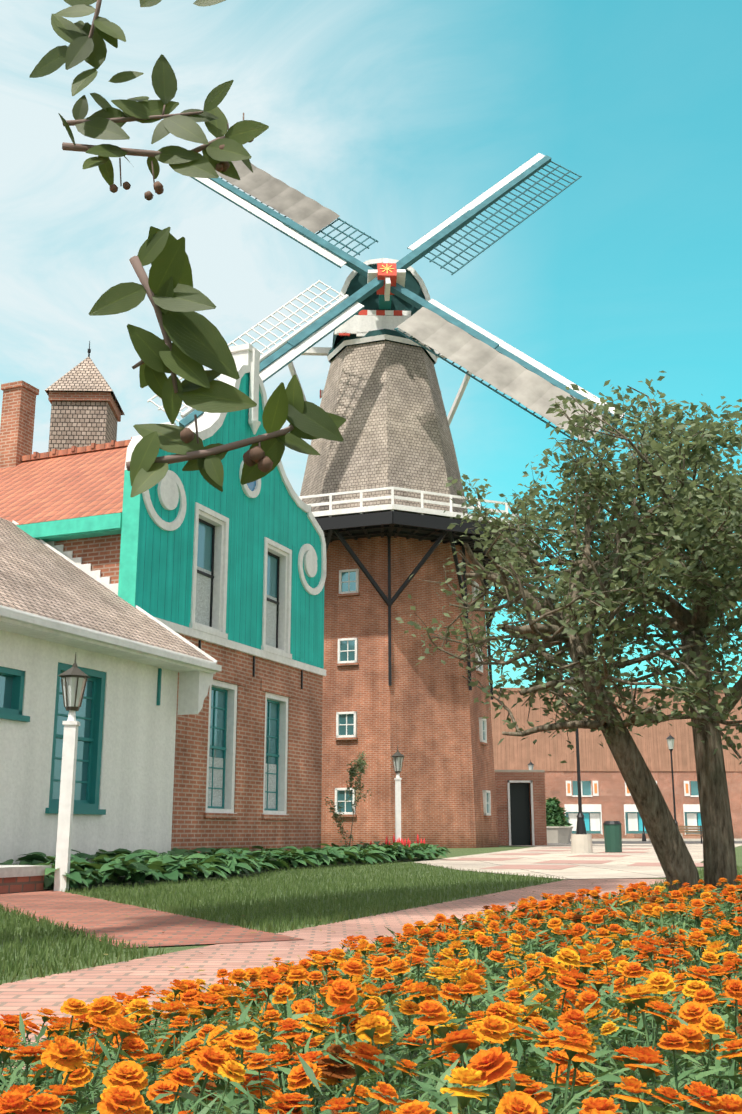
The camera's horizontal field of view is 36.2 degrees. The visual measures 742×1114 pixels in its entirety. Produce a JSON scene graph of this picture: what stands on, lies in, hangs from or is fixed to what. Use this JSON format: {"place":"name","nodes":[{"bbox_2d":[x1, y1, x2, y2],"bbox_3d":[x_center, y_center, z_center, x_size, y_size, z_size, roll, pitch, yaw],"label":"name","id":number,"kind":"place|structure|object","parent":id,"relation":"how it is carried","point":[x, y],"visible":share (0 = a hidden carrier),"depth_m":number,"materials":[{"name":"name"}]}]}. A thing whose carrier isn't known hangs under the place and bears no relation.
{"place":"outdoors","nodes":[
{"label":"outdoors","id":0,"kind":"place"},
{"bbox_2d":[0,518,221,893],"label":"white building","id":1,"kind":"structure","parent":0,"point":[59,607],"depth_m":15.54,"materials":[{"name":"paint"}]},
{"bbox_2d":[0,889,301,947],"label":"brick path","id":2,"kind":"structure","parent":0,"point":[132,924],"depth_m":7.96,"materials":[{"name":"red brick"}]},
{"bbox_2d":[0,343,326,852],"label":"gable building","id":3,"kind":"structure","parent":0,"point":[230,578],"depth_m":21.72,"materials":[{"name":"wood"}]},
{"bbox_2d":[45,341,124,451],"bbox_3d":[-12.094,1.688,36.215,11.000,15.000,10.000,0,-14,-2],"label":"turret","id":4,"kind":"object","parent":3,"relation":"on","point":[86,409],"visible":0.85,"depth_m":32.84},
{"bbox_2d":[29,0,345,497],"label":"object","id":5,"kind":"object","parent":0,"point":[198,340],"depth_m":1.07,"materials":[{"name":"green plant"}]},
{"bbox_2d":[109,139,272,472],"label":"berries","id":6,"kind":"object","parent":5,"relation":"attached to","point":[254,455],"visible":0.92,"depth_m":1.07,"materials":[{"name":"brown plant"}]},
{"bbox_2d":[43,858,441,889],"bbox_3d":[-1.705,5.400,19.751,2.373,0.002,15.770,-4,-14,17],"label":"soil bed","id":7,"kind":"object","parent":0,"point":[129,882],"depth_m":15.50,"materials":[{"name":"brown soil"}]},
{"bbox_2d":[54,652,89,891],"bbox_3d":[-3.338,2.340,12.543,0.329,2.600,0.380,0,-14,-2],"label":"post lamp","id":8,"kind":"object","parent":7,"relation":"on","point":[74,677],"visible":0.98,"depth_m":12.49,"materials":[{"name":"white paint"}]},
{"bbox_2d":[0,841,450,889],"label":"hosta plants","id":9,"kind":"object","parent":7,"relation":"on","point":[173,864],"visible":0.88,"depth_m":15.35,"materials":[{"name":"green plant"}]},
{"bbox_2d":[324,751,371,845],"bbox_3d":[-0.437,5.290,24.145,1.128,2.323,0.582,9,-16,-33],"label":"climbing plant","id":10,"kind":"object","parent":7,"relation":"on","point":[356,768],"depth_m":24.25,"materials":[{"name":"green plant"}]},
{"bbox_2d":[391,746,404,858],"bbox_3d":[0.635,5.746,26.708,0.329,2.640,0.380,0,-14,-2],"label":"post lamp","id":11,"kind":"object","parent":7,"relation":"on","point":[397,757],"visible":0.96,"depth_m":26.70,"materials":[{"name":"white paint"}]},
{"bbox_2d":[0,878,664,1074],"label":"path","id":12,"kind":"structure","parent":0,"point":[54,992],"depth_m":5.73,"materials":[{"name":"pink brick"}]},
{"bbox_2d":[64,878,665,983],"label":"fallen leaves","id":13,"kind":"object","parent":12,"relation":"on","point":[321,930],"visible":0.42,"depth_m":6.89,"materials":[{"name":"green plant"}]},
{"bbox_2d":[0,845,741,1074],"bbox_3d":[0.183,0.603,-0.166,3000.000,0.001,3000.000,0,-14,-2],"label":"lawn","id":14,"kind":"structure","parent":0,"point":[456,852],"depth_m":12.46,"materials":[{"name":"green plant"}]},
{"bbox_2d":[147,153,624,847],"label":"windmill","id":15,"kind":"object","parent":14,"relation":"on","point":[377,493],"visible":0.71,"depth_m":47.58,"materials":[{"name":"brick"}]},
{"bbox_2d":[395,371,741,936],"bbox_3d":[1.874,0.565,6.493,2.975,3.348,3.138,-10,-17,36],"label":"tree","id":16,"kind":"object","parent":14,"relation":"on","point":[653,487],"depth_m":5.92,"materials":[{"name":"green plant"}]},
{"bbox_2d":[0,939,741,1113],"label":"flower bed soil","id":17,"kind":"structure","parent":0,"point":[605,1087],"depth_m":2.52,"materials":[{"name":"brown soil"}]},
{"bbox_2d":[0,875,741,1113],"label":"marigold","id":18,"kind":"object","parent":17,"relation":"on","point":[125,1082],"depth_m":1.88,"materials":[{"name":"orange plant"}]},
{"bbox_2d":[0,0,741,687],"label":"sky","id":19,"kind":"structure","parent":0,"point":[393,117],"materials":[{"name":"blue"}]},
{"bbox_2d":[364,834,446,859],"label":"flowers","id":20,"kind":"object","parent":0,"point":[403,842],"depth_m":25.84,"materials":[{"name":"red plant"}]},
{"bbox_2d":[447,847,703,868],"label":"paving bands","id":21,"kind":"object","parent":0,"point":[561,866],"depth_m":24.02,"materials":[{"name":"red brick"}]},
{"bbox_2d":[603,821,621,852],"bbox_3d":[7.409,8.572,34.797,0.600,0.950,0.600,0,-14,-2],"label":"litter bin","id":22,"kind":"object","parent":21,"relation":"on","point":[613,836],"visible":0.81,"depth_m":34.59,"materials":[{"name":"green metal"}]},
{"bbox_2d":[416,844,741,878],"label":"plaza pavement","id":23,"kind":"structure","parent":0,"point":[618,868],"depth_m":23.39,"materials":[{"name":"concrete"}]},
{"bbox_2d":[494,770,546,845],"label":"mill annex wall","id":24,"kind":"structure","parent":23,"relation":"on","point":[521,806],"depth_m":53.92,"materials":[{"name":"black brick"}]},
{"bbox_2d":[546,826,572,842],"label":"planter","id":25,"kind":"object","parent":23,"relation":"on","point":[558,834],"visible":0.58,"depth_m":63.65,"materials":[{"name":"white concrete"}]},
{"bbox_2d":[546,797,571,825],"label":"planter shrub","id":26,"kind":"object","parent":25,"relation":"in","point":[555,814],"visible":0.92,"depth_m":64.37,"materials":[{"name":"green plant"}]},
{"bbox_2d":[570,673,592,852],"bbox_3d":[6.329,6.173,34.724,0.660,5.580,0.660,0,-14,-2],"label":"street lamp","id":27,"kind":"object","parent":23,"relation":"on","point":[581,840],"visible":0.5,"depth_m":34.12,"materials":[{"name":"black metal"}]},
{"bbox_2d":[490,688,741,838],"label":"buildings","id":28,"kind":"structure","parent":23,"relation":"on","point":[606,795],"depth_m":84.32,"materials":[{"name":"brick"}]},
{"bbox_2d":[666,735,682,837],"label":"street lamp","id":29,"kind":"object","parent":23,"relation":"on","point":[670,740],"visible":0.69,"depth_m":57.57,"materials":[{"name":"black metal"}]},
{"bbox_2d":[678,826,702,843],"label":"bench","id":30,"kind":"object","parent":23,"relation":"on","point":[691,828],"visible":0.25,"depth_m":60.12,"materials":[{"name":"brown wood"}]},
{"bbox_2d":[547,841,741,843],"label":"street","id":31,"kind":"structure","parent":0,"point":[649,842],"depth_m":68.07,"materials":[{"name":"grey asphalt"}]},
{"bbox_2d":[528,760,533,769],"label":"street lamp","id":32,"kind":"object","parent":31,"relation":"on","point":[530,765],"visible":0.29,"depth_m":75.08,"materials":[{"name":"metal"}]},
{"bbox_2d":[642,822,645,840],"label":"street lamp","id":33,"kind":"object","parent":31,"relation":"on","point":[643,836],"visible":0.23,"depth_m":77.26,"materials":[{"name":"black metal"}]},
{"bbox_2d":[570,839,741,840],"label":"sidewalk","id":34,"kind":"structure","parent":0,"point":[649,839],"depth_m":78.24,"materials":[{"name":"concrete"}]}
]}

